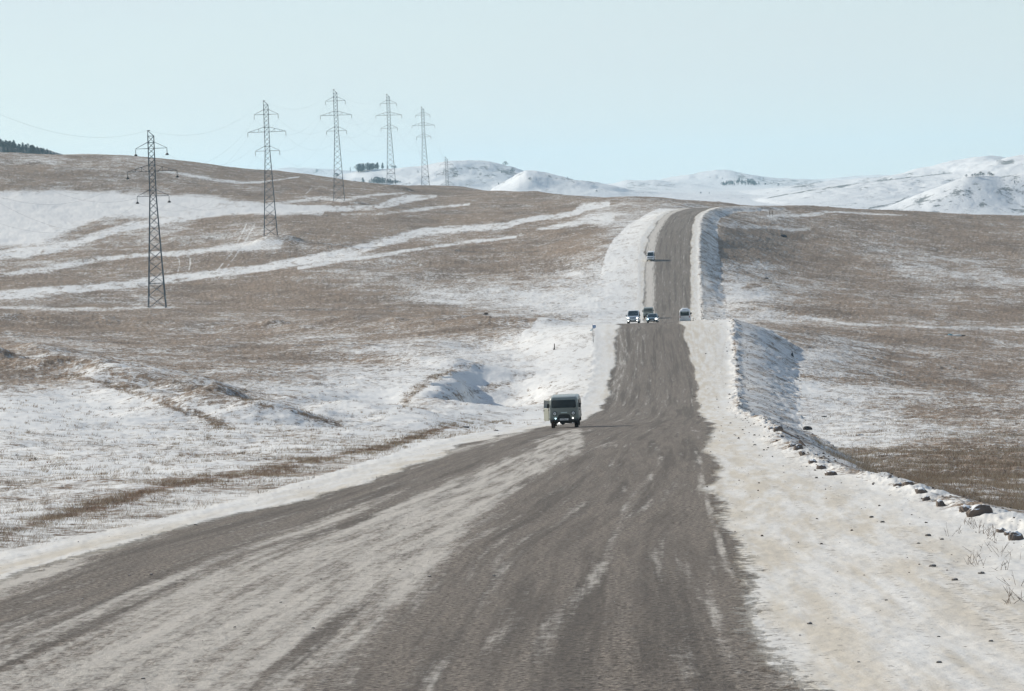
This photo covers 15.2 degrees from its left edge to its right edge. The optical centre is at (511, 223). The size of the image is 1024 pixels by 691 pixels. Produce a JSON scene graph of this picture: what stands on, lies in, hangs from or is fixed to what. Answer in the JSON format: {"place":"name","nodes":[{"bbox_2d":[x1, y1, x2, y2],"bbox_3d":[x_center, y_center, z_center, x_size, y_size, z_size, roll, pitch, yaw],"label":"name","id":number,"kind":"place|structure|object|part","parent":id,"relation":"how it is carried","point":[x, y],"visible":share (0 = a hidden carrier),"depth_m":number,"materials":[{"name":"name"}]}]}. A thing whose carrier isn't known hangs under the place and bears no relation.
{"place":"outdoors","nodes":[
{"label":"outdoors","id":0,"kind":"place"},
{"bbox_2d":[0,152,1023,690],"bbox_3d":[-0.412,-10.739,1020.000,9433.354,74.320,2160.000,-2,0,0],"label":"ground","id":1,"kind":"structure","parent":0,"point":[400,290],"depth_m":209.75,"materials":[{"name":"brown soil"}]},
{"bbox_2d":[126,130,178,307],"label":"lattice pylon","id":2,"kind":"object","parent":1,"relation":"on","point":[159,240],"visible":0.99,"depth_m":773.45,"materials":[{"name":"metal"}]},
{"bbox_2d":[247,100,283,235],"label":"lattice pylon","id":3,"kind":"object","parent":1,"relation":"on","point":[264,127],"visible":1,"depth_m":1009.35,"materials":[{"name":"metal"}]},
{"bbox_2d":[0,349,587,547],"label":"dry grass","id":4,"kind":"structure","parent":1,"relation":"on","point":[173,482],"depth_m":138.14,"materials":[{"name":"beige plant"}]},
{"bbox_2d":[320,89,351,200],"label":"lattice pylon","id":5,"kind":"object","parent":1,"relation":"on","point":[336,111],"visible":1,"depth_m":1227.33,"materials":[{"name":"grey metal"}]},
{"bbox_2d":[376,94,401,184],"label":"lattice pylon","id":6,"kind":"object","parent":1,"relation":"on","point":[393,173],"visible":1,"depth_m":1489.33,"materials":[{"name":"grey metal"}]},
{"bbox_2d":[414,109,434,184],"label":"lattice pylon","id":7,"kind":"object","parent":1,"relation":"on","point":[425,143],"visible":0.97,"depth_m":1691.33,"materials":[{"name":"grey metal"}]},
{"bbox_2d":[436,157,457,185],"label":"lattice pylon","id":8,"kind":"object","parent":1,"relation":"on","point":[447,184],"visible":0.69,"depth_m":1849.42,"materials":[{"name":"grey metal"}]},
{"bbox_2d":[3,424,1023,685],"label":"loose gravel","id":9,"kind":"structure","parent":1,"relation":"on","point":[523,520],"depth_m":75.14,"materials":[{"name":"grey gravel"}]},
{"bbox_2d":[543,394,581,427],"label":"delivery van","id":10,"kind":"object","parent":1,"relation":"on","point":[562,409],"visible":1,"depth_m":242.83,"materials":[{"name":"grey paint"}]},
{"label":"open door","id":11,"kind":"part","parent":10,"relation":"part of","materials":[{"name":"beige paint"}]},
{"bbox_2d":[626,310,640,322],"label":"minivan","id":12,"kind":"object","parent":1,"relation":"on","point":[633,315],"visible":0.97,"depth_m":534.45,"materials":[{"name":"silver metal"}]},
{"bbox_2d":[642,307,653,318],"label":"delivery van","id":13,"kind":"object","parent":1,"relation":"on","point":[646,311],"visible":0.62,"depth_m":712.80,"materials":[{"name":"grey paint"}]},
{"bbox_2d":[646,251,654,260],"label":"minivan","id":14,"kind":"object","parent":1,"relation":"on","point":[650,255],"visible":1,"depth_m":873.43,"materials":[{"name":"white paint"}]},
{"bbox_2d":[646,313,658,322],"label":"sedan","id":15,"kind":"object","parent":1,"relation":"on","point":[652,317],"visible":0.94,"depth_m":564.51,"materials":[{"name":"blue paint"}]},
{"bbox_2d":[679,308,691,320],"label":"minibus","id":16,"kind":"object","parent":1,"relation":"on","point":[685,314],"visible":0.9,"depth_m":597.61,"materials":[{"name":"white paint"}]},
{"bbox_2d":[680,311,688,315],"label":"rear window","id":17,"kind":"structure","parent":16,"relation":"in","point":[686,313],"depth_m":597.52,"materials":[{"name":"black glass"}]},
{"bbox_2d":[773,426,782,431],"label":"frozen clod","id":18,"kind":"object","parent":1,"relation":"on","point":[777,428],"visible":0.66,"depth_m":168.87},
{"bbox_2d":[779,429,799,439],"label":"earth slab","id":19,"kind":"structure","parent":1,"relation":"on","point":[789,434],"depth_m":164.51,"materials":[{"name":"soil"}]},
{"bbox_2d":[793,444,802,449],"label":"frozen clod","id":20,"kind":"object","parent":1,"relation":"on","point":[797,446],"visible":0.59,"depth_m":127.45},
{"bbox_2d":[803,426,811,429],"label":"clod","id":21,"kind":"object","parent":1,"relation":"on","point":[807,428],"visible":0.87,"depth_m":301.85,"materials":[{"name":"black soil"}]},
{"bbox_2d":[600,306,1018,574],"bbox_3d":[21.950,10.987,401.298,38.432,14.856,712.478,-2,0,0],"label":"earth crumbs","id":22,"kind":"object","parent":1,"relation":"on","point":[813,447],"visible":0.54,"depth_m":133.54,"materials":[{"name":"brown soil"}]},
{"bbox_2d":[808,459,816,463],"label":"frozen clod","id":23,"kind":"object","parent":1,"relation":"on","point":[810,461],"visible":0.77,"depth_m":108.39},
{"bbox_2d":[816,465,825,468],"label":"frozen clod","id":24,"kind":"object","parent":1,"relation":"on","point":[820,466],"visible":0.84,"depth_m":103.91,"materials":[{"name":"soil"}]},
{"bbox_2d":[824,471,837,475],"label":"frozen clod","id":25,"kind":"object","parent":1,"relation":"on","point":[829,473],"visible":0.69,"depth_m":97.87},
{"bbox_2d":[764,343,1023,509],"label":"tall dry grass","id":26,"kind":"structure","parent":1,"relation":"on","point":[934,478],"depth_m":188.56,"materials":[{"name":"brown plant"}]},
{"bbox_2d":[902,481,914,485],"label":"frozen clod","id":27,"kind":"object","parent":1,"relation":"on","point":[907,483],"visible":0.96,"depth_m":82.91,"materials":[{"name":"brown soil"}]},
{"bbox_2d":[915,487,927,493],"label":"frozen clod","id":28,"kind":"object","parent":1,"relation":"on","point":[920,490],"visible":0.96,"depth_m":78.39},
{"bbox_2d":[922,495,930,500],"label":"frozen clod","id":29,"kind":"object","parent":1,"relation":"on","point":[926,498],"visible":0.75,"depth_m":75.46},
{"bbox_2d":[936,499,944,506],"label":"frozen clod","id":30,"kind":"object","parent":1,"relation":"on","point":[939,502],"visible":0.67,"depth_m":72.42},
{"bbox_2d":[959,504,970,511],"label":"frozen clod","id":31,"kind":"object","parent":1,"relation":"on","point":[964,507],"visible":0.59,"depth_m":68.92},
{"bbox_2d":[966,504,992,516],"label":"frozen clod","id":32,"kind":"object","parent":1,"relation":"on","point":[978,510],"visible":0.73,"depth_m":66.35,"materials":[{"name":"grey stone"}]},
{"bbox_2d":[945,513,1023,603],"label":"dry weed stalks","id":33,"kind":"object","parent":1,"relation":"on","point":[989,529],"visible":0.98,"depth_m":51.12,"materials":[{"name":"beige plant"}]},
{"bbox_2d":[996,527,1005,532],"bbox_3d":[7.647,4.807,59.998,0.184,0.130,0.184,-2,0,34],"label":"frozen clod","id":34,"kind":"object","parent":1,"relation":"on","point":[1001,530],"visible":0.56,"depth_m":59.93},
{"bbox_2d":[1008,531,1023,540],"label":"frozen clod","id":35,"kind":"object","parent":1,"relation":"on","point":[1014,536],"visible":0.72,"depth_m":56.97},
{"bbox_2d":[0,146,1023,215],"bbox_3d":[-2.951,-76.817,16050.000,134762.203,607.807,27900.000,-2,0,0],"label":"hills","id":36,"kind":"structure","parent":0,"point":[948,187],"depth_m":3682.65,"materials":[{"name":"white snow"}]},
{"bbox_2d":[0,139,54,154],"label":"conifer wood","id":37,"kind":"object","parent":36,"relation":"on","point":[30,149],"visible":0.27,"depth_m":2640.73,"materials":[{"name":"green plant"}]},
{"bbox_2d":[0,0,1023,182],"label":"sky","id":38,"kind":"structure","parent":0,"point":[601,91],"materials":[{"name":"blue"}]}
]}

